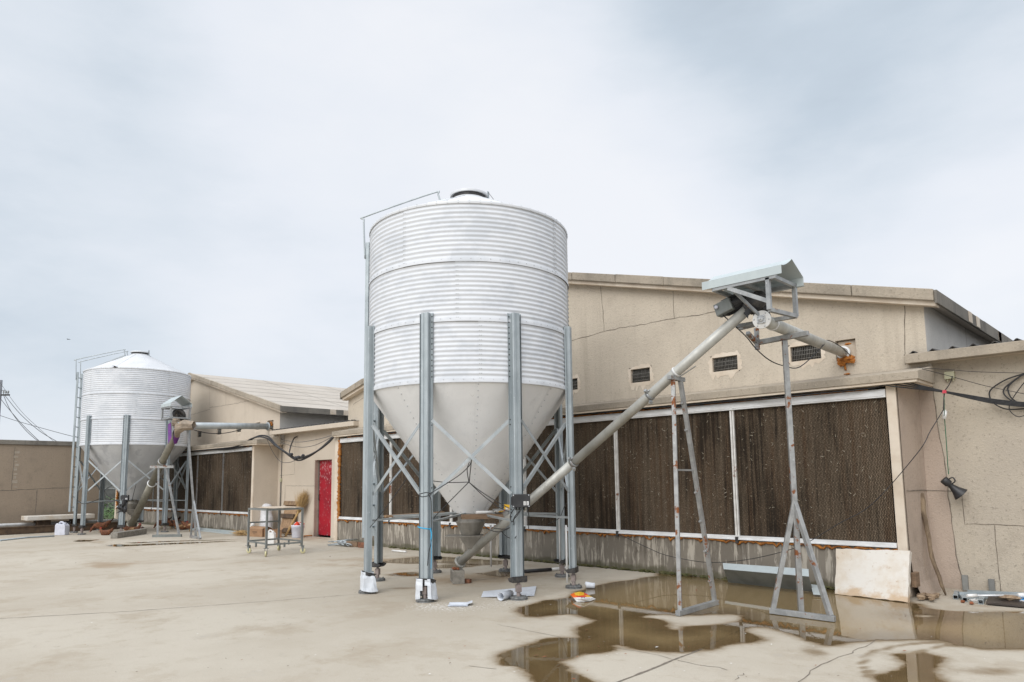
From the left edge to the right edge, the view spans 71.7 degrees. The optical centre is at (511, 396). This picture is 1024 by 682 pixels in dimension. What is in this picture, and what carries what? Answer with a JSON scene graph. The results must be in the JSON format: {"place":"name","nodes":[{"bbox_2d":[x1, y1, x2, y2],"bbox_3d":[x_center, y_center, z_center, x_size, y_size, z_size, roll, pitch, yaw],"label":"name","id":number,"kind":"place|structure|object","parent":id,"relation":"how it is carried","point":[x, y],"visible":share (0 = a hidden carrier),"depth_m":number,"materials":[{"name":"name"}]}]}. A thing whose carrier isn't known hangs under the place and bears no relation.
{"place":"outdoors","nodes":[
{"label":"outdoors","id":0,"kind":"place"},
{"bbox_2d":[0,440,99,523],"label":"boundary wall","id":1,"kind":"structure","parent":0,"point":[34,477],"depth_m":22.10,"materials":[{"name":"concrete"}]},
{"bbox_2d":[0,524,1023,681],"bbox_3d":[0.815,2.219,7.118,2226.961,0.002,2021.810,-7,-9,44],"label":"yard","id":2,"kind":"structure","parent":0,"point":[233,603],"depth_m":6.82,"materials":[{"name":"concrete"}]},
{"bbox_2d":[0,535,54,540],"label":"pipe","id":3,"kind":"object","parent":2,"relation":"on","point":[26,537],"visible":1,"depth_m":19.04,"materials":[{"name":"grey metal"}]},
{"bbox_2d":[21,513,94,525],"bbox_3d":[-13.968,3.909,21.828,0.750,0.500,1.800,-7,-9,44],"label":"slab bench","id":4,"kind":"object","parent":2,"relation":"on","point":[41,519],"visible":0.47,"depth_m":21.45,"materials":[{"name":"concrete"}]},
{"bbox_2d":[0,519,117,526],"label":"pipe","id":5,"kind":"object","parent":2,"relation":"on","point":[33,523],"depth_m":21.39,"materials":[{"name":"white plastic"}]},
{"bbox_2d":[54,521,69,534],"bbox_3d":[-12.788,3.752,20.159,0.290,0.387,0.220,-1,-7,0],"label":"jerrycan","id":6,"kind":"object","parent":2,"relation":"on","point":[62,528],"visible":0.98,"depth_m":20.06,"materials":[{"name":"white plastic"}]},
{"bbox_2d":[0,521,126,534],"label":"steel beam","id":7,"kind":"structure","parent":2,"relation":"on","point":[26,529],"depth_m":21.00,"materials":[{"name":"brown metal"}]},
{"bbox_2d":[90,519,112,531],"bbox_3d":[-12.231,3.848,21.127,0.640,0.414,0.221,1,-7,-11],"label":"hen","id":8,"kind":"object","parent":2,"relation":"on","point":[101,525],"visible":0.92,"depth_m":21.06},
{"bbox_2d":[99,526,115,534],"bbox_3d":[-11.327,3.777,19.840,0.468,0.266,0.179,-1,-7,0],"label":"hen","id":9,"kind":"object","parent":2,"relation":"on","point":[106,532],"visible":0.98,"depth_m":19.79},
{"bbox_2d":[111,529,146,538],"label":"concrete beam","id":10,"kind":"structure","parent":2,"relation":"on","point":[127,533],"depth_m":19.11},
{"bbox_2d":[122,523,141,530],"bbox_3d":[-10.990,3.808,20.428,0.614,0.349,0.232,0,-7,-6],"label":"hen","id":11,"kind":"object","parent":10,"relation":"on","point":[126,528],"visible":0.62,"depth_m":20.36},
{"bbox_2d":[68,349,191,534],"bbox_3d":[-11.561,1.323,21.761,3.237,5.558,3.163,-7,-9,44],"label":"feed silo","id":12,"kind":"object","parent":2,"relation":"on","point":[122,435],"visible":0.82,"depth_m":20.82,"materials":[{"name":"silver metal"}]},
{"bbox_2d":[77,485,135,503],"bbox_3d":[-11.600,2.807,20.367,1.708,0.553,0.594,0,-7,-6],"label":"weigh cable","id":13,"kind":"object","parent":12,"relation":"hanging from","point":[108,496],"visible":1,"depth_m":20.24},
{"bbox_2d":[116,498,127,513],"bbox_3d":[-10.914,3.082,19.869,0.308,0.448,0.257,-7,-9,44],"label":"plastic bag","id":14,"kind":"object","parent":12,"relation":"attached to","point":[122,507],"visible":1,"depth_m":19.83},
{"bbox_2d":[153,517,171,527],"bbox_3d":[-11.166,4.038,22.657,0.576,0.372,0.200,-1,-7,0],"label":"hen","id":15,"kind":"object","parent":2,"relation":"on","point":[160,522],"visible":0.55,"depth_m":22.62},
{"bbox_2d":[150,465,181,536],"bbox_3d":[-9.371,2.832,19.184,1.112,1.912,0.533,0,-7,-2],"label":"ladder stand","id":16,"kind":"object","parent":2,"relation":"on","point":[157,534],"visible":0.96,"depth_m":19.13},
{"bbox_2d":[126,430,174,526],"bbox_3d":[-10.178,2.423,20.090,0.299,2.809,4.239,5,-9,-41],"label":"feed auger","id":17,"kind":"object","parent":16,"relation":"on","point":[150,486],"visible":0.93,"depth_m":20.13,"materials":[{"name":"white metal"}]},
{"bbox_2d":[172,409,185,427],"bbox_3d":[-8.839,0.597,18.700,0.619,0.497,0.333,-7,-9,44],"label":"auger motor","id":18,"kind":"object","parent":17,"relation":"attached to","point":[178,413],"visible":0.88,"depth_m":18.57,"materials":[{"name":"grey metal"}]},
{"bbox_2d":[161,395,191,419],"bbox_3d":[-8.851,0.313,18.701,0.680,0.613,0.546,-7,-9,44],"label":"motor hood","id":19,"kind":"object","parent":18,"relation":"on","point":[183,402],"visible":0.88,"depth_m":18.64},
{"bbox_2d":[107,541,227,546],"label":"puddle","id":20,"kind":"object","parent":2,"relation":"on","point":[119,545],"visible":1,"depth_m":16.62,"materials":[{"name":"white liquid"}]},
{"bbox_2d":[167,516,180,528],"bbox_3d":[-10.633,3.965,22.224,0.557,0.403,0.210,-3,-7,17],"label":"hen","id":21,"kind":"object","parent":2,"relation":"on","point":[170,523],"visible":0.59,"depth_m":22.16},
{"bbox_2d":[171,520,188,529],"bbox_3d":[-10.225,3.979,21.827,0.556,0.316,0.210,-1,-7,0],"label":"hen","id":22,"kind":"object","parent":2,"relation":"on","point":[181,527],"visible":0.62,"depth_m":21.76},
{"bbox_2d":[131,539,232,542],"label":"puddle","id":23,"kind":"object","parent":2,"relation":"on","point":[175,541],"visible":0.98,"depth_m":17.33,"materials":[{"name":"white liquid"}]},
{"bbox_2d":[179,519,196,530],"bbox_3d":[-9.519,3.799,20.864,0.528,0.382,0.200,1,-7,-17],"label":"hen","id":24,"kind":"object","parent":2,"relation":"on","point":[186,525],"visible":0.57,"depth_m":20.80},
{"bbox_2d":[185,428,201,538],"bbox_3d":[-8.199,2.245,18.404,0.980,2.849,0.383,-5,-8,29],"label":"tripod stand","id":25,"kind":"object","parent":2,"relation":"on","point":[194,517],"visible":0.91,"depth_m":18.48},
{"bbox_2d":[192,528,235,534],"bbox_3d":[-9.081,3.955,20.982,0.177,0.082,4.404,6,-9,-44],"label":"steel channel","id":26,"kind":"object","parent":2,"relation":"on","point":[216,531],"visible":0.61,"depth_m":20.28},
{"bbox_2d":[114,373,347,533],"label":"poultry house","id":27,"kind":"structure","parent":2,"relation":"on","point":[223,483],"depth_m":21.65,"materials":[{"name":"paint"}]},
{"bbox_2d":[177,422,272,430],"bbox_3d":[-7.779,0.798,19.367,0.240,0.291,2.626,-7,-9,44],"label":"transfer auger","id":28,"kind":"object","parent":27,"relation":"attached to","point":[267,426],"visible":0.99,"depth_m":19.41,"materials":[{"name":"metal"}]},
{"bbox_2d":[168,420,195,443],"bbox_3d":[-8.676,0.937,18.562,0.783,0.616,0.397,-4,-8,26],"label":"printed sack","id":29,"kind":"object","parent":28,"relation":"attached to","point":[181,426],"visible":1,"depth_m":18.46,"materials":[{"name":"fabric"}]},
{"bbox_2d":[194,429,240,433],"bbox_3d":[-7.650,0.907,19.480,0.024,0.305,2.145,-7,-9,44],"label":"wire","id":30,"kind":"object","parent":28,"relation":"hanging from","point":[217,433],"visible":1,"depth_m":19.13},
{"bbox_2d":[183,435,333,460],"bbox_3d":[-8.295,1.625,20.645,11.737,0.759,0.189,-7,-9,44],"label":"power cable","id":31,"kind":"object","parent":27,"relation":"attached to","point":[270,439],"visible":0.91,"depth_m":18.73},
{"bbox_2d":[227,529,246,535],"bbox_3d":[-7.383,3.664,19.084,0.592,0.160,0.953,3,-8,-28],"label":"straw pile","id":32,"kind":"object","parent":2,"relation":"on","point":[238,532],"visible":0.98,"depth_m":19.02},
{"bbox_2d":[259,503,273,528],"bbox_3d":[-6.794,3.395,19.616,0.522,0.840,0.365,-7,-9,44],"label":"sack","id":33,"kind":"object","parent":2,"relation":"on","point":[263,516],"visible":0.56,"depth_m":19.48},
{"bbox_2d":[245,506,305,556],"bbox_3d":[-4.731,2.663,14.079,1.046,0.908,0.855,-7,-9,44],"label":"trolley","id":34,"kind":"object","parent":2,"relation":"on","point":[278,538],"visible":1,"depth_m":14.01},
{"bbox_2d":[250,526,271,536],"bbox_3d":[-6.654,3.566,18.707,0.546,0.262,0.348,-4,-8,27],"label":"cardboard box","id":35,"kind":"object","parent":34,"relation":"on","point":[256,531],"visible":0.71,"depth_m":18.55,"materials":[{"name":"brown cardboard"}]},
{"bbox_2d":[268,530,275,543],"bbox_3d":[-5.542,3.233,16.303,0.190,0.325,0.140,-1,-7,0],"label":"jerrycan","id":36,"kind":"object","parent":34,"relation":"on","point":[271,534],"visible":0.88,"depth_m":16.24,"materials":[{"name":"white plastic"}]},
{"bbox_2d":[262,527,282,537],"bbox_3d":[-6.184,3.521,18.335,0.428,0.252,0.506,3,-8,-31],"label":"cardboard box","id":37,"kind":"object","parent":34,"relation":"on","point":[276,530],"visible":0.49,"depth_m":18.20,"materials":[{"name":"brown cardboard"}]},
{"bbox_2d":[291,525,304,537],"bbox_3d":[-5.468,3.447,18.089,0.330,0.314,0.330,-7,-9,44],"label":"bucket","id":38,"kind":"object","parent":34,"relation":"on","point":[296,531],"visible":0.79,"depth_m":17.96,"materials":[{"name":"white plastic"}]},
{"bbox_2d":[277,501,298,533],"bbox_3d":[-6.085,3.288,19.239,0.700,0.869,0.274,-7,-9,44],"label":"pallet","id":39,"kind":"object","parent":2,"relation":"on","point":[287,516],"visible":0.62,"depth_m":19.22,"materials":[{"name":"brown wood"}]},
{"bbox_2d":[284,489,311,536],"bbox_3d":[-5.514,3.053,18.791,0.814,1.297,0.774,-2,-7,9],"label":"twig broom","id":40,"kind":"object","parent":2,"relation":"on","point":[301,500],"visible":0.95,"depth_m":18.72,"materials":[{"name":"wicker"}]},
{"bbox_2d":[253,420,358,537],"bbox_3d":[2.226,2.307,26.118,4.250,4.303,22.400,-7,-9,44],"label":"service room","id":41,"kind":"object","parent":2,"relation":"on","point":[277,482],"visible":0.55,"depth_m":19.05,"materials":[{"name":"paint"}]},
{"bbox_2d":[267,435,331,462],"bbox_3d":[-5.626,1.327,18.174,0.635,0.741,4.320,4,-8,-35],"label":"wire","id":42,"kind":"object","parent":41,"relation":"attached to","point":[295,446],"visible":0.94,"depth_m":18.44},
{"bbox_2d":[318,460,331,535],"bbox_3d":[-4.808,2.635,18.409,0.800,1.935,0.087,-7,-9,44],"label":"door","id":43,"kind":"structure","parent":41,"relation":"in","point":[324,497],"depth_m":18.47,"materials":[{"name":"paint"}]},
{"bbox_2d":[328,539,356,545],"bbox_3d":[-3.682,3.201,15.439,0.669,0.136,0.751,1,-7,-11],"label":"rod pile","id":44,"kind":"object","parent":2,"relation":"on","point":[342,542],"visible":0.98,"depth_m":15.51,"materials":[{"name":"metal"}]},
{"bbox_2d":[346,541,357,546],"bbox_3d":[-3.431,3.196,15.318,0.360,0.108,0.110,-6,-9,37],"label":"timber offcut","id":45,"kind":"object","parent":2,"relation":"on","point":[354,543],"visible":0.84,"depth_m":15.25,"materials":[{"name":"brown wood"}]},
{"bbox_2d":[358,542,363,547],"bbox_3d":[-3.134,3.158,15.030,0.288,0.108,0.110,-6,-9,37],"label":"brick","id":46,"kind":"object","parent":2,"relation":"on","point":[360,544],"visible":0.49,"depth_m":15.02,"materials":[{"name":"red brick"}]},
{"bbox_2d":[391,572,418,575],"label":"puddle","id":47,"kind":"object","parent":2,"relation":"on","point":[407,574],"visible":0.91,"depth_m":10.58,"materials":[{"name":"brown liquid"}]},
{"bbox_2d":[383,557,499,564],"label":"puddle","id":48,"kind":"object","parent":2,"relation":"on","point":[450,560],"visible":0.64,"depth_m":12.29,"materials":[{"name":"brown liquid"}]},
{"bbox_2d":[436,564,475,567],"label":"puddle","id":49,"kind":"object","parent":2,"relation":"on","point":[448,565],"visible":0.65,"depth_m":11.59,"materials":[{"name":"brown liquid"}]},
{"bbox_2d":[450,568,464,583],"bbox_3d":[-0.749,2.459,9.707,0.158,0.177,0.340,1,-7,-11],"label":"cement block","id":50,"kind":"object","parent":2,"relation":"on","point":[457,576],"depth_m":9.55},
{"bbox_2d":[448,600,471,605],"bbox_3d":[-0.577,2.314,7.930,0.282,0.029,0.253,-1,-7,4],"label":"sheet offcut","id":51,"kind":"object","parent":2,"relation":"on","point":[459,603],"visible":1,"depth_m":7.87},
{"bbox_2d":[358,188,581,602],"bbox_3d":[-0.550,-0.207,9.807,3.001,5.491,2.885,-7,-9,44],"label":"feed silo","id":52,"kind":"object","parent":2,"relation":"on","point":[467,346],"visible":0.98,"depth_m":8.80,"materials":[{"name":"silver metal"}]},
{"bbox_2d":[360,571,377,591],"bbox_3d":[-1.802,2.320,8.885,0.218,0.240,0.274,4,-8,-35],"label":"foot wrap","id":53,"kind":"object","parent":52,"relation":"attached to","point":[367,583],"visible":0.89,"depth_m":8.80,"materials":[{"name":"plastic"}]},
{"bbox_2d":[384,511,444,517],"bbox_3d":[-1.402,1.706,10.222,0.920,0.053,0.100,4,-8,-33],"label":"plank","id":54,"kind":"object","parent":52,"relation":"on","point":[386,516],"visible":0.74,"depth_m":10.07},
{"bbox_2d":[418,526,431,563],"bbox_3d":[-1.003,1.740,8.137,0.175,0.480,0.107,0,-7,-3],"label":"rope","id":55,"kind":"object","parent":52,"relation":"attached to","point":[430,539],"visible":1,"depth_m":8.12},
{"bbox_2d":[415,578,437,599],"bbox_3d":[-0.988,2.228,8.196,0.245,0.239,0.194,-2,-7,11],"label":"foot wrap","id":56,"kind":"object","parent":52,"relation":"attached to","point":[432,591],"visible":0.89,"depth_m":8.14,"materials":[{"name":"plastic"}]},
{"bbox_2d":[370,478,567,528],"bbox_3d":[-0.435,1.379,9.355,2.493,0.748,2.134,-2,-7,7],"label":"weigh cable","id":57,"kind":"object","parent":52,"relation":"hanging from","point":[405,480],"visible":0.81,"depth_m":9.59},
{"bbox_2d":[419,459,521,565],"bbox_3d":[-0.504,1.377,8.569,1.197,1.212,0.841,0,-7,-4],"label":"weigh cable","id":58,"kind":"object","parent":52,"relation":"hanging from","point":[477,489],"visible":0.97,"depth_m":8.51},
{"bbox_2d":[461,514,503,518],"bbox_3d":[-0.370,1.557,9.171,0.575,0.062,0.120,1,-7,-14],"label":"plank","id":59,"kind":"object","parent":52,"relation":"on","point":[474,516],"visible":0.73,"depth_m":9.10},
{"bbox_2d":[476,511,492,513],"bbox_3d":[-0.360,1.504,9.177,0.220,0.041,0.042,1,-7,-16],"label":"roll","id":60,"kind":"object","parent":59,"relation":"on","point":[484,512],"visible":1,"depth_m":9.16,"materials":[{"name":"white plastic"}]},
{"bbox_2d":[490,525,491,566],"bbox_3d":[-0.314,2.219,10.511,0.026,0.602,0.026,2,-7,-23],"label":"conduit","id":61,"kind":"object","parent":52,"relation":"attached to","point":[490,550],"visible":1,"depth_m":10.49,"materials":[{"name":"white plastic"}]},
{"bbox_2d":[558,518,560,564],"bbox_3d":[0.688,2.122,10.219,0.026,0.728,0.026,2,-7,-23],"label":"conduit","id":62,"kind":"object","parent":52,"relation":"attached to","point":[559,541],"visible":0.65,"depth_m":10.21,"materials":[{"name":"white plastic"}]},
{"bbox_2d":[565,525,567,582],"bbox_3d":[0.737,2.138,9.563,0.026,0.783,0.026,-3,-7,22],"label":"conduit","id":63,"kind":"object","parent":52,"relation":"attached to","point":[566,549],"visible":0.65,"depth_m":9.56,"materials":[{"name":"white plastic"}]},
{"bbox_2d":[455,307,749,567],"bbox_3d":[0.853,0.681,8.374,4.533,2.968,0.198,-7,-9,44],"label":"feed auger","id":64,"kind":"object","parent":52,"relation":"attached to","point":[680,368],"visible":0.99,"depth_m":8.06,"materials":[{"name":"grey metal"}]},
{"bbox_2d":[713,279,772,317],"bbox_3d":[2.333,-0.991,7.131,0.605,0.488,0.364,-3,-7,19],"label":"auger motor","id":65,"kind":"object","parent":64,"relation":"attached to","point":[731,305],"visible":0.62,"depth_m":7.11,"materials":[{"name":"grey metal"}]},
{"bbox_2d":[702,259,803,327],"bbox_3d":[2.382,-0.998,7.006,0.815,0.546,0.522,-7,-9,44],"label":"motor hood","id":66,"kind":"object","parent":65,"relation":"attached to","point":[783,275],"visible":0.8,"depth_m":6.91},
{"bbox_2d":[478,570,509,576],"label":"puddle","id":67,"kind":"object","parent":2,"relation":"on","point":[498,573],"visible":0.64,"depth_m":10.54,"materials":[{"name":"brown liquid"}]},
{"bbox_2d":[481,586,535,596],"bbox_3d":[-0.034,2.416,8.764,0.643,0.015,0.818,-1,-7,4],"label":"sheet offcut","id":68,"kind":"object","parent":2,"relation":"on","point":[528,591],"visible":0.71,"depth_m":8.68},
{"bbox_2d":[497,590,513,600],"bbox_3d":[-0.075,2.314,8.245,0.090,0.090,0.240,-4,-8,28],"label":"roll","id":69,"kind":"object","parent":68,"relation":"on","point":[504,595],"visible":0.94,"depth_m":8.21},
{"bbox_2d":[59,556,984,678],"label":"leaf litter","id":70,"kind":"object","parent":2,"relation":"on","point":[541,644],"visible":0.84,"depth_m":5.62,"materials":[{"name":"plant"}]},
{"bbox_2d":[246,533,834,589],"bbox_3d":[-3.264,3.270,15.606,20.153,0.065,0.104,-7,-9,44],"label":"moss strip","id":71,"kind":"object","parent":2,"relation":"on","point":[661,572],"visible":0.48,"depth_m":10.99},
{"bbox_2d":[524,566,568,572],"bbox_3d":[0.559,2.627,10.748,0.837,0.052,0.078,3,-8,-29],"label":"pipe","id":72,"kind":"object","parent":2,"relation":"on","point":[539,570],"visible":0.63,"depth_m":10.66,"materials":[{"name":"black plastic"}]},
{"bbox_2d":[332,272,1012,596],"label":"poultry house","id":73,"kind":"structure","parent":2,"relation":"on","point":[634,337],"depth_m":10.06,"materials":[{"name":"paint"}]},
{"bbox_2d":[351,383,1023,436],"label":"power cable","id":74,"kind":"object","parent":73,"relation":"attached to","point":[989,400],"visible":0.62,"depth_m":8.33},
{"bbox_2d":[944,397,948,473],"bbox_3d":[5.066,0.468,8.274,0.018,0.882,0.342,-4,-8,28],"label":"wire","id":75,"kind":"object","parent":74,"relation":"hanging from","point":[945,436],"visible":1,"depth_m":8.32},
{"bbox_2d":[940,477,966,499],"bbox_3d":[5.188,1.080,8.306,0.261,0.270,0.172,-1,-7,5],"label":"horn speaker","id":76,"kind":"object","parent":75,"relation":"hanging from","point":[958,492],"visible":1,"depth_m":8.29},
{"bbox_2d":[989,373,1023,409],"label":"power cable","id":77,"kind":"object","parent":74,"relation":"hanging from","point":[1015,379],"visible":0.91,"depth_m":8.12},
{"bbox_2d":[1009,383,1023,416],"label":"power cable","id":78,"kind":"object","parent":74,"relation":"hanging from","point":[1012,399],"visible":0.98,"depth_m":8.03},
{"bbox_2d":[620,410,942,562],"bbox_3d":[3.212,1.276,9.386,4.442,1.902,0.298,-7,-9,40],"label":"wire","id":79,"kind":"object","parent":73,"relation":"attached to","point":[828,529],"visible":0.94,"depth_m":8.55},
{"bbox_2d":[752,310,850,357],"bbox_3d":[3.409,-0.653,8.127,0.180,0.252,3.197,-6,-9,38],"label":"transfer auger","id":80,"kind":"object","parent":73,"relation":"attached to","point":[763,319],"visible":0.98,"depth_m":7.52,"materials":[{"name":"grey metal"}]},
{"bbox_2d":[723,315,850,368],"bbox_3d":[3.351,-0.510,8.124,3.050,0.475,0.224,5,-9,-41],"label":"wire","id":81,"kind":"object","parent":80,"relation":"hanging from","point":[777,363],"visible":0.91,"depth_m":7.53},
{"bbox_2d":[917,367,1023,393],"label":"wire","id":82,"kind":"object","parent":73,"relation":"attached to","point":[971,371],"visible":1,"depth_m":8.11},
{"bbox_2d":[667,366,718,615],"bbox_3d":[1.966,0.965,7.538,0.228,2.557,0.853,-7,-9,44],"label":"ladder stand","id":83,"kind":"object","parent":2,"relation":"on","point":[681,611],"visible":0.93,"depth_m":7.53,"materials":[{"name":"white metal"}]},
{"bbox_2d":[498,573,1023,681],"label":"puddle","id":84,"kind":"object","parent":2,"relation":"on","point":[613,611],"visible":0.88,"depth_m":6.71,"materials":[{"name":"brown liquid"}]},
{"bbox_2d":[570,592,594,601],"bbox_3d":[0.825,2.300,8.133,0.276,0.073,0.379,-1,-7,-1],"label":"feed bag","id":85,"kind":"object","parent":84,"relation":"on","point":[580,597],"visible":1,"depth_m":8.06,"materials":[{"name":"white plastic"}]},
{"bbox_2d":[585,582,594,587],"bbox_3d":[0.985,2.397,8.993,0.128,0.090,0.083,-1,-7,-1],"label":"crushed bottle","id":86,"kind":"object","parent":84,"relation":"on","point":[589,585],"visible":1,"depth_m":8.96,"materials":[{"name":"plastic"}]},
{"bbox_2d":[723,563,819,594],"bbox_3d":[3.180,2.237,8.731,1.405,0.271,0.401,-7,-9,44],"label":"spare hood","id":87,"kind":"object","parent":84,"relation":"on","point":[758,575],"visible":0.91,"depth_m":8.83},
{"bbox_2d":[835,549,911,602],"bbox_3d":[4.117,2.039,8.129,0.831,0.552,0.367,-7,-9,44],"label":"foam board","id":88,"kind":"object","parent":84,"relation":"on","point":[880,574],"visible":0.98,"depth_m":8.10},
{"bbox_2d":[739,326,835,621],"bbox_3d":[2.783,0.699,7.240,0.777,2.983,0.485,-4,-7,24],"label":"tripod stand","id":89,"kind":"object","parent":2,"relation":"on","point":[796,520],"visible":0.96,"depth_m":7.18,"materials":[{"name":"metal"}]},
{"bbox_2d":[876,652,945,681],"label":"puddle","id":90,"kind":"object","parent":2,"relation":"on","point":[918,667],"visible":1,"depth_m":5.01,"materials":[{"name":"brown liquid"}]},
{"bbox_2d":[911,571,919,587],"bbox_3d":[4.551,2.068,7.997,0.050,0.160,0.150,-7,-9,44],"label":"timber offcut","id":91,"kind":"object","parent":2,"relation":"on","point":[915,579],"visible":1,"depth_m":7.95,"materials":[{"name":"brown wood"}]},
{"bbox_2d":[916,592,939,599],"bbox_3d":[4.655,2.242,7.941,0.240,0.089,0.546,-6,-8,35],"label":"rubble","id":92,"kind":"object","parent":2,"relation":"on","point":[924,596],"visible":0.99,"depth_m":7.83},
{"bbox_2d":[921,493,945,594],"bbox_3d":[4.929,1.725,8.341,0.075,1.159,0.334,-1,-7,0],"label":"branch","id":93,"kind":"object","parent":2,"relation":"on","point":[927,532],"visible":1,"depth_m":8.35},
{"bbox_2d":[953,590,959,598],"bbox_3d":[5.039,2.254,8.039,0.048,0.046,0.375,-5,-8,34],"label":"tube offcut","id":94,"kind":"object","parent":2,"relation":"on","point":[955,595],"visible":0.91,"depth_m":7.98,"materials":[{"name":"grey metal"}]},
{"bbox_2d":[897,338,1023,593],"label":"service room","id":95,"kind":"object","parent":2,"relation":"on","point":[976,529],"visible":0.9,"depth_m":8.34,"materials":[{"name":"paint"}]},
{"bbox_2d":[961,575,968,590],"bbox_3d":[5.305,2.185,8.296,0.056,0.174,0.047,-7,-9,44],"label":"steel stub","id":96,"kind":"object","parent":95,"relation":"attached to","point":[965,584],"visible":0.93,"depth_m":8.29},
{"bbox_2d":[988,579,994,590],"bbox_3d":[5.491,2.159,8.116,0.056,0.126,0.047,-7,-9,44],"label":"steel stub","id":97,"kind":"object","parent":95,"relation":"attached to","point":[991,583],"visible":1,"depth_m":8.11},
{"bbox_2d":[959,594,967,601],"bbox_3d":[5.023,2.238,7.906,0.048,0.046,0.423,-4,-8,26],"label":"tube offcut","id":98,"kind":"object","parent":2,"relation":"on","point":[961,596],"visible":0.77,"depth_m":7.79,"materials":[{"name":"grey metal"}]},
{"bbox_2d":[958,591,994,594],"bbox_3d":[5.201,2.209,7.940,0.368,0.050,0.030,-2,-7,7],"label":"steel rail","id":99,"kind":"object","parent":98,"relation":"on","point":[980,592],"visible":0.79,"depth_m":7.93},
{"bbox_2d":[969,598,982,602],"bbox_3d":[5.027,2.216,7.685,0.138,0.044,0.068,-7,-9,44],"label":"paper scrap","id":100,"kind":"object","parent":2,"relation":"on","point":[974,600],"visible":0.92,"depth_m":7.67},
{"bbox_2d":[978,597,985,603],"bbox_3d":[5.093,2.211,7.685,0.048,0.046,0.302,-6,-9,37],"label":"tube offcut","id":101,"kind":"object","parent":2,"relation":"on","point":[983,599],"visible":0.79,"depth_m":7.64,"materials":[{"name":"grey metal"}]},
{"bbox_2d":[967,590,1023,593],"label":"steel rail","id":102,"kind":"object","parent":2,"relation":"on","point":[1001,592],"visible":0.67,"depth_m":7.97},
{"bbox_2d":[986,597,1023,606],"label":"brown board","id":103,"kind":"object","parent":2,"relation":"on","point":[1002,602],"visible":0.8,"depth_m":7.49,"materials":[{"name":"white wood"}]},
{"bbox_2d":[966,593,1023,597],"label":"support rod","id":104,"kind":"object","parent":103,"relation":"on","point":[1020,595],"visible":0.96,"depth_m":7.60,"materials":[{"name":"metal"}]},
{"bbox_2d":[998,595,1021,599],"bbox_3d":[5.302,2.150,7.575,0.252,0.054,0.135,-7,-9,44],"label":"paper scrap","id":105,"kind":"object","parent":103,"relation":"on","point":[1010,597],"visible":1,"depth_m":7.53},
{"bbox_2d":[0,0,1023,440],"label":"sky","id":106,"kind":"structure","parent":0,"point":[189,183],"materials":[{"name":"white"}]},
{"label":"field","id":107,"kind":"structure","parent":0,"visible":0},
{"bbox_2d":[0,380,9,412],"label":"utility pole","id":108,"kind":"object","parent":107,"relation":"on","point":[1,390],"visible":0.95,"depth_m":42.34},
{"bbox_2d":[0,398,38,440],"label":"overhead wire","id":109,"kind":"object","parent":108,"relation":"attached to","point":[19,421],"visible":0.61,"depth_m":39.49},
{"bbox_2d":[5,396,55,440],"bbox_3d":[-26.021,1.536,39.100,9.954,3.929,0.116,-5,-8,34],"label":"overhead wire","id":110,"kind":"object","parent":108,"relation":"attached to","point":[28,421],"visible":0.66,"depth_m":39.80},
{"bbox_2d":[103,495,115,518],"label":"weeds","id":111,"kind":"object","parent":107,"relation":"on","point":[110,515],"visible":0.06,"depth_m":29.75,"materials":[{"name":"green plant"}]},
{"bbox_2d":[104,488,115,513],"bbox_3d":[-20.215,5.135,34.802,0.145,1.303,14.000,-7,-9,44],"label":"sheet fence","id":112,"kind":"object","parent":107,"relation":"on","point":[110,492],"depth_m":35.08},
{"bbox_2d":[105,479,114,487],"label":"shed","id":113,"kind":"structure","parent":107,"relation":"on","point":[107,483],"depth_m":42.44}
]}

